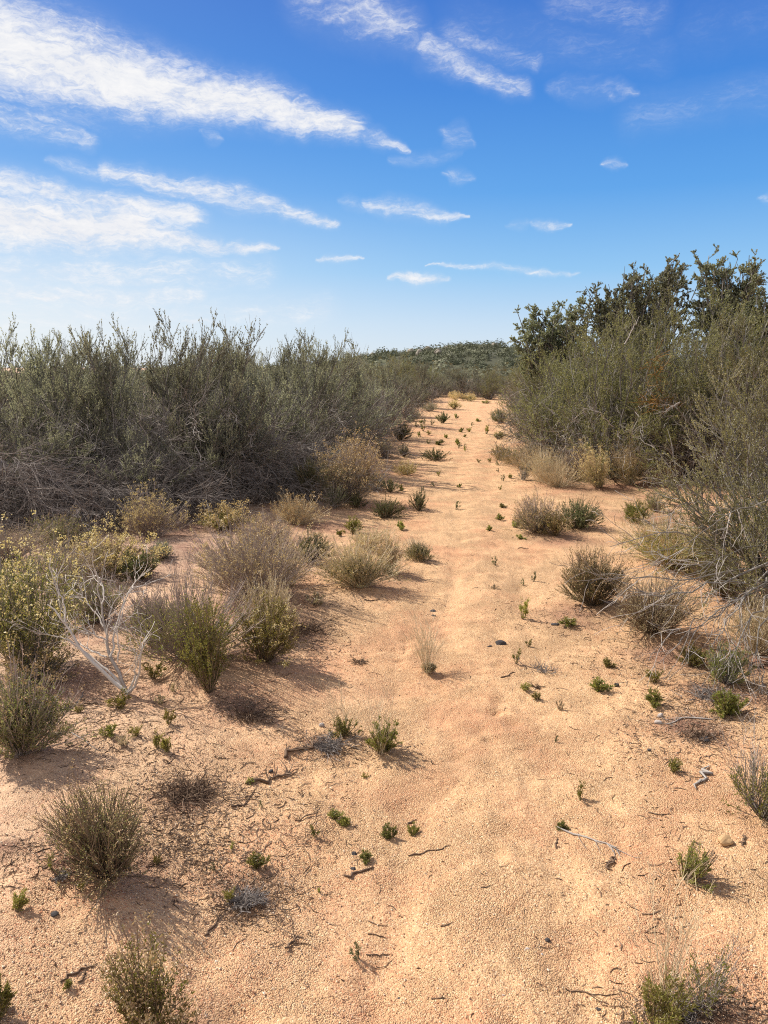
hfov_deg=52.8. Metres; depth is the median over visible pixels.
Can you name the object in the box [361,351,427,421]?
tall bush
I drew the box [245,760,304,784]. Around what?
stick
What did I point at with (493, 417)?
shrub
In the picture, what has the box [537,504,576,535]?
shrub
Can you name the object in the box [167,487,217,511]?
shrub
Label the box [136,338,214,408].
tall bush
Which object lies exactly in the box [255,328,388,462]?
tall bush
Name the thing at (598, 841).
stick
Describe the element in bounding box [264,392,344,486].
tall bush
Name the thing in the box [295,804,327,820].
stick
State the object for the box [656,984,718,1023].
twig heap
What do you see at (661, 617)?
shrub
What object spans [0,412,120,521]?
bush
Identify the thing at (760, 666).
stick
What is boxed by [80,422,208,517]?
bush
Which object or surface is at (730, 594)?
shrub
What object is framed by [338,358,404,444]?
tall bush
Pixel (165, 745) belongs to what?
sprout
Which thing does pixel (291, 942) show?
stick
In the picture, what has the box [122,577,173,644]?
shrub
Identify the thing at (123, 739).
sprout
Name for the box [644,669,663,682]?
sprout
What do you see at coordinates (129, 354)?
tall bush
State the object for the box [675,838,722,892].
shrub
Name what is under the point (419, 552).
shrub
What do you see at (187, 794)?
twig heap
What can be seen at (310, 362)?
tall bush
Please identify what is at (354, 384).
tall bush
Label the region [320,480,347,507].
shrub
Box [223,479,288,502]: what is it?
shrub
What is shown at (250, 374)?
tall bush
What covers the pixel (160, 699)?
sprout
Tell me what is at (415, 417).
shrub
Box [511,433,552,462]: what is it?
shrub
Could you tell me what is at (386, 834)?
sprout
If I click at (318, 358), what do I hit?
tall bush
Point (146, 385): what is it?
tall bush
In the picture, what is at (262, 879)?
twig litter
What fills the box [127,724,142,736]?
sprout
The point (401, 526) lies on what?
sprout
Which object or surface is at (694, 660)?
shrub
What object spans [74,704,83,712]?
sprout
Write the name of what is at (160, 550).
shrub
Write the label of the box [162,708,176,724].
sprout
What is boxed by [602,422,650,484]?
shrub
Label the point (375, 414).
tall bush
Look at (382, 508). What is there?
shrub
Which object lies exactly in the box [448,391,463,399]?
shrub
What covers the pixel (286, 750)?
stick
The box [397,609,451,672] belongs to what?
dry grass tuft
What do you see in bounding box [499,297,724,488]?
tall bush
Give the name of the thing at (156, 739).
sprout
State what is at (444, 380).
tall bush
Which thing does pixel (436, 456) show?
shrub
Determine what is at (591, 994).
stick
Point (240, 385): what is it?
tall bush
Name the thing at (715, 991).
shrub
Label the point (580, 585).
shrub
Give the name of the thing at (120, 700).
sprout
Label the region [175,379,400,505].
brush heap
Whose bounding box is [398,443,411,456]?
shrub
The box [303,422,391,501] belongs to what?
shrub
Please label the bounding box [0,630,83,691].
shrub
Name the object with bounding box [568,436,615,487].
shrub
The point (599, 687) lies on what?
sprout
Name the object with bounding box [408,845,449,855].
stick
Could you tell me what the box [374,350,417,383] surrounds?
tall bush
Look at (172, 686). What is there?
sprout
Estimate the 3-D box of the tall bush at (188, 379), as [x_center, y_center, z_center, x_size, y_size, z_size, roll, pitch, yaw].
[-2.783,-1.369,9.988,2.782,2.473,2.538,5,12,27]
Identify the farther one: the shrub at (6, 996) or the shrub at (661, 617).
the shrub at (661, 617)
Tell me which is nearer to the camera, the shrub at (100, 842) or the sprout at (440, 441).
the shrub at (100, 842)
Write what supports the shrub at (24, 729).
on the ground
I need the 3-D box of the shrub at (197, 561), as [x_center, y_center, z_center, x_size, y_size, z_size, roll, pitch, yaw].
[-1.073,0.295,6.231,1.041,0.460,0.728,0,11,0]
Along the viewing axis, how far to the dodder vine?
11.30 m
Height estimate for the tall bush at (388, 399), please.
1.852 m
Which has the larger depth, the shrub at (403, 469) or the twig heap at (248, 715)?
the shrub at (403, 469)
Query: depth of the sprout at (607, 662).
4.50 m
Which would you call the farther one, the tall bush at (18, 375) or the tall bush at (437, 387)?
the tall bush at (437, 387)
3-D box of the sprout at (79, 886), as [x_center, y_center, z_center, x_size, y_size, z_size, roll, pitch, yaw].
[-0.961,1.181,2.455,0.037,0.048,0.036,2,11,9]
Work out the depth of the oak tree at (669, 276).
16.54 m
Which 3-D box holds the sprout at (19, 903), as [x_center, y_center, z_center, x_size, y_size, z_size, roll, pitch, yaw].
[-1.105,1.175,2.358,0.060,0.079,0.058,-3,11,-13]
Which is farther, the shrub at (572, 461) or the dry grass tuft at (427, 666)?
the shrub at (572, 461)
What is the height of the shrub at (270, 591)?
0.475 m
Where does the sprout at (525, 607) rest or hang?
on the path
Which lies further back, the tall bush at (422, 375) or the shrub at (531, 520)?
the tall bush at (422, 375)
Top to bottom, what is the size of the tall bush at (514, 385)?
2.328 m
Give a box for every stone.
[51,911,58,916]
[495,640,505,644]
[717,834,733,846]
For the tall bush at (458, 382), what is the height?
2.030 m
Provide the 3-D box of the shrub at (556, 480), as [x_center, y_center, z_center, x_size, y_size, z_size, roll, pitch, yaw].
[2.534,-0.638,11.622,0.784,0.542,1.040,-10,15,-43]
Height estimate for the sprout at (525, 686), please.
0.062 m
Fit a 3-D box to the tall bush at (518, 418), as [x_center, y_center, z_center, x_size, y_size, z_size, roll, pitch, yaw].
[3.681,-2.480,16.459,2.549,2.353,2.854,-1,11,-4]
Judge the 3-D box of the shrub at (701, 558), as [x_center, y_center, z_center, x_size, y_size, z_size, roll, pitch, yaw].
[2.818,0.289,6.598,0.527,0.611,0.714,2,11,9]
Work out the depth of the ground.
3.25 m
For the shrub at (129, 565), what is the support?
on the ground
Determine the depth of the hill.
169.07 m
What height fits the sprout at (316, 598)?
0.105 m
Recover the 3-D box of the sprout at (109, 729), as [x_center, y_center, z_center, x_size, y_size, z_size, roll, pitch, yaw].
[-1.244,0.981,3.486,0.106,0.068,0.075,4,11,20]
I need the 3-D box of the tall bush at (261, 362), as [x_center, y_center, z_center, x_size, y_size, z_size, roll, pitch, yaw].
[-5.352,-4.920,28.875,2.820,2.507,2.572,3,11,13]
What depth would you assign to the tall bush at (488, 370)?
46.89 m
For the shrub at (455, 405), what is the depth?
32.79 m
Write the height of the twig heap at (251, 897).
0.060 m
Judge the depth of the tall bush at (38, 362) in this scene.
11.23 m
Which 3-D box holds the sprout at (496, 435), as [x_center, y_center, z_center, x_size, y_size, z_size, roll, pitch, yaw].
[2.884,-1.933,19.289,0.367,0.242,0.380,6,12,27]
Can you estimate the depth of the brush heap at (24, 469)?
8.12 m
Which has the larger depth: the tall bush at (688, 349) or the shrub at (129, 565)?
the tall bush at (688, 349)
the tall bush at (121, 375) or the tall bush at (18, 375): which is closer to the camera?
the tall bush at (18, 375)
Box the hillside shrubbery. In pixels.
[0,338,691,389]
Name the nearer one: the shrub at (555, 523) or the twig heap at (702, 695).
the twig heap at (702, 695)
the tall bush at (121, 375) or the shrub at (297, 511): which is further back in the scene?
the tall bush at (121, 375)
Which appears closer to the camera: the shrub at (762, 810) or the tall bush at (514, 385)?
the shrub at (762, 810)
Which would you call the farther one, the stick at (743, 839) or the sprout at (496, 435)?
the sprout at (496, 435)
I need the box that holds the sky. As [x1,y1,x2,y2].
[0,0,767,367]
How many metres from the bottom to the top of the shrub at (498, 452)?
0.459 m
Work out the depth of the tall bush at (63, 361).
26.41 m
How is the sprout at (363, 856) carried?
on the path
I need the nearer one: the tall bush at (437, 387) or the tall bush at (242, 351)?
the tall bush at (242, 351)
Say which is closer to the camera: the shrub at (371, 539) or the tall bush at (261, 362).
the shrub at (371, 539)
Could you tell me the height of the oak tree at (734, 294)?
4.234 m
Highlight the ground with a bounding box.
[0,368,767,1023]
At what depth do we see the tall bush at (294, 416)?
11.27 m
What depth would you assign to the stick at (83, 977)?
2.16 m
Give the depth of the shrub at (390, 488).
10.94 m
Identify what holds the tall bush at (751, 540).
on the ground
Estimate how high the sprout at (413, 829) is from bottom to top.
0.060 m
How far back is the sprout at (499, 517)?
9.12 m
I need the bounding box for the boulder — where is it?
[434,349,441,354]
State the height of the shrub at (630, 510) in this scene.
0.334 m
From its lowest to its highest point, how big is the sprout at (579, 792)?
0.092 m
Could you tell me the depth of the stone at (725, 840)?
2.81 m
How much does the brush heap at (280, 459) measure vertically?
1.304 m
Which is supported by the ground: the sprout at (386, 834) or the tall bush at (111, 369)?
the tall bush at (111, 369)
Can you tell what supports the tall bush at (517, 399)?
on the ground
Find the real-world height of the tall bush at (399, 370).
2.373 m
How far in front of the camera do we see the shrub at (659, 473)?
11.61 m
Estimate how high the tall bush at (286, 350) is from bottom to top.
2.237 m
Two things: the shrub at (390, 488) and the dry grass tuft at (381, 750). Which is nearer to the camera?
the dry grass tuft at (381, 750)
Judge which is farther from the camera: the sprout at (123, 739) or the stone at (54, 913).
the sprout at (123, 739)
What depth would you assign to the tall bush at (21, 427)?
9.29 m
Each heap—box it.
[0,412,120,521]
[0,419,198,539]
[0,437,250,553]
[49,869,74,882]
[69,404,354,518]
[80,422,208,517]
[131,763,251,813]
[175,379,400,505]
[217,880,271,915]
[223,703,280,722]
[289,615,344,637]
[299,729,360,761]
[348,656,369,664]
[513,657,561,675]
[527,681,545,688]
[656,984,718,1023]
[671,673,756,706]
[676,715,725,745]
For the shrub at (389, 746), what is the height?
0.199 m
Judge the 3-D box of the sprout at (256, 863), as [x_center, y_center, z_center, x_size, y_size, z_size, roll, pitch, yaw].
[-0.437,1.210,2.692,0.099,0.075,0.070,-3,11,-17]
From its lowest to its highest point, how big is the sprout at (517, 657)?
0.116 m
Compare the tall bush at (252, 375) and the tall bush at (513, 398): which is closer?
the tall bush at (252, 375)
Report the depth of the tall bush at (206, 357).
18.49 m
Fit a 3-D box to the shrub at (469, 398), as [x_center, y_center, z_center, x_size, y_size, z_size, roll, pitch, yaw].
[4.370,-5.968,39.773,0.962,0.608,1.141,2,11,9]
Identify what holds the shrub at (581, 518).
on the ground
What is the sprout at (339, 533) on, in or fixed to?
on the ground
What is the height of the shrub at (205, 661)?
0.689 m
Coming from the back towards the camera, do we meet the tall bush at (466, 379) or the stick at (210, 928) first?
the tall bush at (466, 379)
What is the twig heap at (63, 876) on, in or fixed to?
on the ground
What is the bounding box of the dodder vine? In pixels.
[628,340,692,414]
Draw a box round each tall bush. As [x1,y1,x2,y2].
[0,312,117,460]
[0,328,153,493]
[0,341,27,426]
[0,348,85,401]
[0,361,84,506]
[2,314,207,499]
[9,328,114,420]
[13,353,155,436]
[52,350,86,383]
[56,308,271,500]
[62,333,158,426]
[83,347,144,399]
[87,363,181,449]
[94,350,159,410]
[110,317,329,498]
[119,341,277,448]
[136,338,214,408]
[148,354,358,491]
[150,391,267,505]
[162,336,234,390]
[170,330,299,432]
[204,400,309,496]
[215,354,275,407]
[232,341,256,369]
[234,351,261,387]
[237,346,268,373]
[240,353,274,375]
[245,327,357,450]
[249,342,351,450]
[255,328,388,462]
[255,340,355,440]
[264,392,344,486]
[275,350,415,464]
[277,338,352,396]
[315,343,414,448]
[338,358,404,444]
[352,352,382,381]
[358,368,424,438]
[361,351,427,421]
[367,352,428,400]
[368,365,412,421]
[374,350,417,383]
[388,361,434,416]
[406,358,449,407]
[420,363,442,396]
[429,372,451,396]
[436,369,454,393]
[441,370,463,395]
[445,363,476,398]
[455,368,472,393]
[464,369,488,396]
[469,371,502,399]
[472,329,631,465]
[480,365,505,393]
[489,366,503,393]
[493,373,514,397]
[495,340,580,447]
[496,359,532,418]
[497,373,531,429]
[498,361,523,396]
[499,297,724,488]
[499,355,527,405]
[501,346,586,430]
[505,338,581,400]
[509,311,676,454]
[541,285,727,461]
[549,347,767,708]
[561,321,604,375]
[584,290,767,489]
[628,303,767,493]
[632,280,767,459]
[651,331,705,373]
[669,334,767,455]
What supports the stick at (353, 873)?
on the path
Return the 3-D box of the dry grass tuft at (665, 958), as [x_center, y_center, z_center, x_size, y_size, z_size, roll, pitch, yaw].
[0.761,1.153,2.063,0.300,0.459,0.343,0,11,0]
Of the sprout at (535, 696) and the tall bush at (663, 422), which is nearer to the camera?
the sprout at (535, 696)
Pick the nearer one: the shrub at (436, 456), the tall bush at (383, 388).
the shrub at (436, 456)
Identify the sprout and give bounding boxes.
[12,886,29,911]
[46,852,53,869]
[63,978,72,989]
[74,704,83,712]
[76,878,86,889]
[97,723,117,736]
[104,685,131,708]
[114,734,131,745]
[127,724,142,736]
[141,661,166,678]
[151,730,159,748]
[153,854,161,864]
[154,695,166,703]
[158,733,172,752]
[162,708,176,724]
[170,683,177,691]
[221,886,235,901]
[245,776,253,784]
[246,851,270,868]
[304,591,325,604]
[309,825,319,836]
[327,808,344,819]
[335,528,341,535]
[336,813,351,827]
[349,941,360,961]
[359,848,372,864]
[380,822,397,838]
[396,520,404,529]
[406,820,420,835]
[435,439,445,444]
[493,431,503,438]
[495,513,504,519]
[511,520,522,527]
[512,648,521,663]
[515,534,527,539]
[518,597,530,618]
[520,682,530,690]
[531,691,540,699]
[554,818,569,830]
[556,699,564,710]
[557,616,576,626]
[576,779,585,800]
[589,676,614,691]
[603,657,618,667]
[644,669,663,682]
[644,686,664,708]
[668,757,682,771]
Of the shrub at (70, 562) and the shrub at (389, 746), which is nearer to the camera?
the shrub at (389, 746)
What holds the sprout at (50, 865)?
on the ground
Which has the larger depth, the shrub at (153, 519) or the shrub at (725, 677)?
the shrub at (153, 519)
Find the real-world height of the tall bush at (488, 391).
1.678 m
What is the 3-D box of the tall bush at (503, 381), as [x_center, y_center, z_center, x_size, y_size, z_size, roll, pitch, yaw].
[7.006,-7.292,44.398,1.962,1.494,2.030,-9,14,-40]
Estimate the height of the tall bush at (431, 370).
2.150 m
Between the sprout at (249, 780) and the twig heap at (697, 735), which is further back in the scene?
the twig heap at (697, 735)
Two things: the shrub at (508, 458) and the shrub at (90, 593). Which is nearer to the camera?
the shrub at (90, 593)
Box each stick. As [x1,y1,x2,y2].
[59,963,101,981]
[77,971,88,981]
[204,898,231,935]
[231,786,256,806]
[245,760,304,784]
[277,914,310,948]
[283,733,342,757]
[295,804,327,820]
[343,865,372,878]
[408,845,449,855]
[557,826,637,859]
[565,988,619,1005]
[602,856,615,869]
[660,710,712,725]
[693,765,712,788]
[740,834,746,846]
[742,660,767,668]
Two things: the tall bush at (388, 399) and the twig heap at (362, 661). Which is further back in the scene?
the tall bush at (388, 399)
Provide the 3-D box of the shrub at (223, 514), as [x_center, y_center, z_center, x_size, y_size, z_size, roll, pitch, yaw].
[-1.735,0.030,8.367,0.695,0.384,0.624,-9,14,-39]
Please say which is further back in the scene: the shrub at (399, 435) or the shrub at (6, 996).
the shrub at (399, 435)
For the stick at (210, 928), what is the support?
on the ground
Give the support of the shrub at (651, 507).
on the ground
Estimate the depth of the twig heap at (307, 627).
5.03 m
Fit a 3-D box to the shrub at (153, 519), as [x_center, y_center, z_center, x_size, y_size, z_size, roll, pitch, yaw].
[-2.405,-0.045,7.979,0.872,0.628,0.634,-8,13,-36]
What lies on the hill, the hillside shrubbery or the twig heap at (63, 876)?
the hillside shrubbery
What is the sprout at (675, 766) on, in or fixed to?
on the ground
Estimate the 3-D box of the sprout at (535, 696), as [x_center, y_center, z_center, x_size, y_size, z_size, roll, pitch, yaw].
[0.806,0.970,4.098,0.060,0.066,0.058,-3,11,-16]
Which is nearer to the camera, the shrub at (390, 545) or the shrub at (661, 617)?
the shrub at (661, 617)
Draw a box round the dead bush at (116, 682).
[0,538,173,694]
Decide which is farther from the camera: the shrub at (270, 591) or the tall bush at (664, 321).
the tall bush at (664, 321)
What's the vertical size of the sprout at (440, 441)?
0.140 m
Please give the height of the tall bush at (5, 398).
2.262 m
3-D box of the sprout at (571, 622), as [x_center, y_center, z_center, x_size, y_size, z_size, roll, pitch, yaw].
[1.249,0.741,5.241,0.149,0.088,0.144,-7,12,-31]
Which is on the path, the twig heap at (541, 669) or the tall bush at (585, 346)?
the twig heap at (541, 669)
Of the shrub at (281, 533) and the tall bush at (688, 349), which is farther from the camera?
the tall bush at (688, 349)
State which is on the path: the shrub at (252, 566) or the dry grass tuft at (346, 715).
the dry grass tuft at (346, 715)
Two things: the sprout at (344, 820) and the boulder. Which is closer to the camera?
the sprout at (344, 820)
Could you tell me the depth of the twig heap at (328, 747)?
3.52 m
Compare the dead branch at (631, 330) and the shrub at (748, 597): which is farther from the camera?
the dead branch at (631, 330)
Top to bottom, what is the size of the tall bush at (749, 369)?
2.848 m
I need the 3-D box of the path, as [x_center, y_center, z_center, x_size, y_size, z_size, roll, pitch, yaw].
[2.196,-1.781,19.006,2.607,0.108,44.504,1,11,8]
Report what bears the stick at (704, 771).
on the ground
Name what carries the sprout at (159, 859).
on the ground
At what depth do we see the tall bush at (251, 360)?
24.92 m
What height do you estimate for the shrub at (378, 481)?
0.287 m
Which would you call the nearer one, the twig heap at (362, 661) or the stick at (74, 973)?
the stick at (74, 973)
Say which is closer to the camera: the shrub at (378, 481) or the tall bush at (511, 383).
the shrub at (378, 481)
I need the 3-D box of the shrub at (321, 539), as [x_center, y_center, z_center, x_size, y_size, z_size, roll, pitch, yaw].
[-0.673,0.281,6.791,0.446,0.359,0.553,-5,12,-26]
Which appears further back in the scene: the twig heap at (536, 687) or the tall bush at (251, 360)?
the tall bush at (251, 360)
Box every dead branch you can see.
[195,446,235,486]
[581,395,613,426]
[624,311,641,344]
[650,402,679,424]
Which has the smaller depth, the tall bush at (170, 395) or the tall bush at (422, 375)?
the tall bush at (170, 395)
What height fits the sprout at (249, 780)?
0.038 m
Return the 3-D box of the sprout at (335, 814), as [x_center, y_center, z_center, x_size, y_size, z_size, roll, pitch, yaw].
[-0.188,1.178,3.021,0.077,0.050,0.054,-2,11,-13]
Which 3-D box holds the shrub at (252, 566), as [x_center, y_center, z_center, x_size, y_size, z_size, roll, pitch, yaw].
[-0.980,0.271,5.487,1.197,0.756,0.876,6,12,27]
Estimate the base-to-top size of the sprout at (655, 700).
0.103 m
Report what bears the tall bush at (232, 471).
on the ground
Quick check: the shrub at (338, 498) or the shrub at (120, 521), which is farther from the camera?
the shrub at (338, 498)
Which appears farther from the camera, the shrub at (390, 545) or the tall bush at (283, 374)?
the tall bush at (283, 374)
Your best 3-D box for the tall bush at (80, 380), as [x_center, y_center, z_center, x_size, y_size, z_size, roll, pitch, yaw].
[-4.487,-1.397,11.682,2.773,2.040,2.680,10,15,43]
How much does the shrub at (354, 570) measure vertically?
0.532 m
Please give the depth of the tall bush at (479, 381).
45.39 m
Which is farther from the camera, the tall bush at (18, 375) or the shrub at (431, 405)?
the shrub at (431, 405)
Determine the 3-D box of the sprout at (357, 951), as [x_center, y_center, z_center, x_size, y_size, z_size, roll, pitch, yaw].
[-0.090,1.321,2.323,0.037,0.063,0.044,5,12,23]
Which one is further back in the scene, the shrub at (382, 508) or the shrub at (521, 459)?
the shrub at (521, 459)
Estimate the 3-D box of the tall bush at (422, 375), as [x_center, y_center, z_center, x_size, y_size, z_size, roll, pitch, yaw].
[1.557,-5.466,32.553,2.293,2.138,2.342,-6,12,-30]
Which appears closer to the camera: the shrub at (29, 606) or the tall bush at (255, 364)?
the shrub at (29, 606)
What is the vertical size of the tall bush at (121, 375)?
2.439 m
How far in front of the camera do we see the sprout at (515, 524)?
8.62 m
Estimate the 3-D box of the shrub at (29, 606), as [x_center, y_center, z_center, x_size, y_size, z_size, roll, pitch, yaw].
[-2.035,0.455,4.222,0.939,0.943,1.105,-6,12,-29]
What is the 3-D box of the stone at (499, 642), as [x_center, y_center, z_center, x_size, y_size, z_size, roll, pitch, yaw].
[0.739,0.830,4.894,0.070,0.036,0.057,0,11,0]
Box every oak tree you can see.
[507,295,593,387]
[572,253,709,386]
[684,244,767,359]
[736,286,767,390]
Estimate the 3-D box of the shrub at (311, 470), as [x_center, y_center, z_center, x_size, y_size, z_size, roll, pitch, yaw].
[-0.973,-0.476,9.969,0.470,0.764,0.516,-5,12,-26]
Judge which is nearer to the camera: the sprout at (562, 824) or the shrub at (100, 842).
the shrub at (100, 842)
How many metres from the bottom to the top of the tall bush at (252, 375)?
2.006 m
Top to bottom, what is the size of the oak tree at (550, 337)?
3.496 m
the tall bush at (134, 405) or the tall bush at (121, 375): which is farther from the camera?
the tall bush at (121, 375)
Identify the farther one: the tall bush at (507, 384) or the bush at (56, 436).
the tall bush at (507, 384)
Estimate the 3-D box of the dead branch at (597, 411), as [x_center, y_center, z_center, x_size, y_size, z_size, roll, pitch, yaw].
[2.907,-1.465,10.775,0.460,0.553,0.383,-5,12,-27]
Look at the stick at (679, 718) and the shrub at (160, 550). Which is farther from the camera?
the shrub at (160, 550)
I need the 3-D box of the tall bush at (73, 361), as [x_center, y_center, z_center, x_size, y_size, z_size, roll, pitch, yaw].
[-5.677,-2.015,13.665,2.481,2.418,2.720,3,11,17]
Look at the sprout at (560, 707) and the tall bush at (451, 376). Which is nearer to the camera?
the sprout at (560, 707)
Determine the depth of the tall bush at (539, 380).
15.56 m
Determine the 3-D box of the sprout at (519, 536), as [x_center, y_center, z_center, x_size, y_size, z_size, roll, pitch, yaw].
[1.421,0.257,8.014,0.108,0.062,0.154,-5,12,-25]
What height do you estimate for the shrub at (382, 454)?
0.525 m
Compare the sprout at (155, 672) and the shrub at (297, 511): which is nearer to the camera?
the sprout at (155, 672)
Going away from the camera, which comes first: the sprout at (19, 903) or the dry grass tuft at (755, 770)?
the sprout at (19, 903)
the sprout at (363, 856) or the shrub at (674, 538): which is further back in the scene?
the shrub at (674, 538)
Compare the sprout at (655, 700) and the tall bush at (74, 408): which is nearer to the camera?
the sprout at (655, 700)
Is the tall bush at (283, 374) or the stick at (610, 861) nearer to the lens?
the stick at (610, 861)
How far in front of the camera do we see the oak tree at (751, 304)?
14.20 m
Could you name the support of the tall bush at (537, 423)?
on the ground
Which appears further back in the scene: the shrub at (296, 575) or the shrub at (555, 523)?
the shrub at (555, 523)
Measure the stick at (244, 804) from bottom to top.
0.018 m
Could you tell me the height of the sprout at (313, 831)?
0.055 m
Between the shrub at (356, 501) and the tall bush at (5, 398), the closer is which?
the shrub at (356, 501)
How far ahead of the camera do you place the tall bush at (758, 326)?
12.82 m
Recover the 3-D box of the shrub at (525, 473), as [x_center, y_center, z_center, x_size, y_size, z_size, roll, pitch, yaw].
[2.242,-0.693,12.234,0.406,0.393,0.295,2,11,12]
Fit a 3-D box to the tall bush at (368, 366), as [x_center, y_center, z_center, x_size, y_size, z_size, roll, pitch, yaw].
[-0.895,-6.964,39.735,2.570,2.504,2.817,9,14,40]
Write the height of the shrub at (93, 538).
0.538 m
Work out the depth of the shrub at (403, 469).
12.55 m
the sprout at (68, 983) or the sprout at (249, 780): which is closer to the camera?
the sprout at (68, 983)
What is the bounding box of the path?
[259,400,735,1023]
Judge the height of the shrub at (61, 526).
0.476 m
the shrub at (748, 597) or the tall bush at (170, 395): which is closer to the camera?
the shrub at (748, 597)
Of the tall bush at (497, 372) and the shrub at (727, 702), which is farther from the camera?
the tall bush at (497, 372)
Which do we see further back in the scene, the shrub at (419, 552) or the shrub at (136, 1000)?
the shrub at (419, 552)
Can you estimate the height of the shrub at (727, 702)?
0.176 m
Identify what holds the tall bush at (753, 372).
on the ground
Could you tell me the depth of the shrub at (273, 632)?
4.42 m
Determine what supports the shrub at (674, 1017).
on the path
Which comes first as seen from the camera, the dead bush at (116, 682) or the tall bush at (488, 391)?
the dead bush at (116, 682)
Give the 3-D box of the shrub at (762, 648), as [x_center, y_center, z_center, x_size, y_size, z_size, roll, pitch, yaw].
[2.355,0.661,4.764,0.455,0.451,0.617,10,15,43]
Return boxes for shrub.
[0,510,61,562]
[0,510,104,668]
[0,541,38,613]
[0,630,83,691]
[0,633,106,759]
[0,973,17,1019]
[10,525,131,592]
[15,506,113,548]
[19,758,166,921]
[38,513,172,579]
[49,562,129,626]
[69,543,279,666]
[92,912,203,1023]
[108,479,193,538]
[112,547,162,581]
[116,514,130,527]
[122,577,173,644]
[147,538,174,558]
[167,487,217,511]
[173,574,233,692]
[183,500,336,599]
[183,524,313,578]
[192,497,260,529]
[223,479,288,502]
[229,576,309,666]
[231,508,293,552]
[236,564,306,632]
[253,521,320,587]
[269,486,337,526]
[291,527,335,562]
[292,452,330,502]
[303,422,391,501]
[311,519,413,588]
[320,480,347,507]
[328,715,363,737]
[342,515,363,533]
[344,491,368,507]
[351,521,398,549]
[363,472,386,489]
[365,716,402,751]
[368,432,398,457]
[368,494,408,517]
[372,518,406,573]
[381,476,404,491]
[389,459,419,474]
[390,419,411,439]
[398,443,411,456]
[401,407,422,420]
[403,534,434,560]
[408,487,428,510]
[417,448,452,460]
[421,399,442,410]
[435,411,449,422]
[446,399,460,408]
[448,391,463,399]
[460,393,476,400]
[488,408,510,422]
[489,441,527,463]
[490,442,512,459]
[496,443,542,468]
[505,482,575,532]
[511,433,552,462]
[514,459,533,479]
[522,443,576,481]
[526,453,588,486]
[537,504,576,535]
[551,439,587,479]
[551,489,607,528]
[554,535,637,605]
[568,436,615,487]
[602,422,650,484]
[604,563,706,647]
[608,494,707,575]
[620,496,654,523]
[629,965,699,1023]
[641,442,688,484]
[645,492,666,511]
[655,922,755,1016]
[674,639,710,666]
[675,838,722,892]
[678,513,739,578]
[681,547,759,598]
[701,631,756,684]
[708,685,749,717]
[720,592,767,655]
[721,748,767,820]
[729,539,767,614]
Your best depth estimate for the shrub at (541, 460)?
12.02 m
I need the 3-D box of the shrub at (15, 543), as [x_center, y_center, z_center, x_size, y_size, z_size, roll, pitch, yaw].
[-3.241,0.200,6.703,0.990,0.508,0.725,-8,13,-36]
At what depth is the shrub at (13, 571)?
5.03 m
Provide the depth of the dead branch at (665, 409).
10.53 m
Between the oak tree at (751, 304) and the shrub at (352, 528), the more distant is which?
the oak tree at (751, 304)
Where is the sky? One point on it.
(399, 174)
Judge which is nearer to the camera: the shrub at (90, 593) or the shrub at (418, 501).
the shrub at (90, 593)
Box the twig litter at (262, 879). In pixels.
[0,485,767,1023]
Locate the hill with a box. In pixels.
[365,347,521,371]
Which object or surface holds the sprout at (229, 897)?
on the ground
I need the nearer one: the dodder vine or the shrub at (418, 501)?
the shrub at (418, 501)
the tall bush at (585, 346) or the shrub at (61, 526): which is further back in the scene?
the tall bush at (585, 346)
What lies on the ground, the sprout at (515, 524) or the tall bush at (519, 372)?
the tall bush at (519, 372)
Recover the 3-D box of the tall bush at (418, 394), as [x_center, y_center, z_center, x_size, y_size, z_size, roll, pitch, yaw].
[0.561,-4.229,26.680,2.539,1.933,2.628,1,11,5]
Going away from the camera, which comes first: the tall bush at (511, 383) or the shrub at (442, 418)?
the shrub at (442, 418)
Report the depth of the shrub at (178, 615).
4.33 m
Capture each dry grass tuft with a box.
[318,669,363,734]
[353,682,399,754]
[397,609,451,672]
[603,857,738,1017]
[707,704,767,807]
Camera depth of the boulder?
180.68 m
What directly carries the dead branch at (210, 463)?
on the brush heap at (280, 459)
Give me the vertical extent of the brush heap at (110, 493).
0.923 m
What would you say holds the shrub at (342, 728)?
on the ground
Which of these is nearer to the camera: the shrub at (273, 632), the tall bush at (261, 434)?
the shrub at (273, 632)
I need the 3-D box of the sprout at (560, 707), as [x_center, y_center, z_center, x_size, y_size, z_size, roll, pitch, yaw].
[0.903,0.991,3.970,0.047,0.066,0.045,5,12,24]

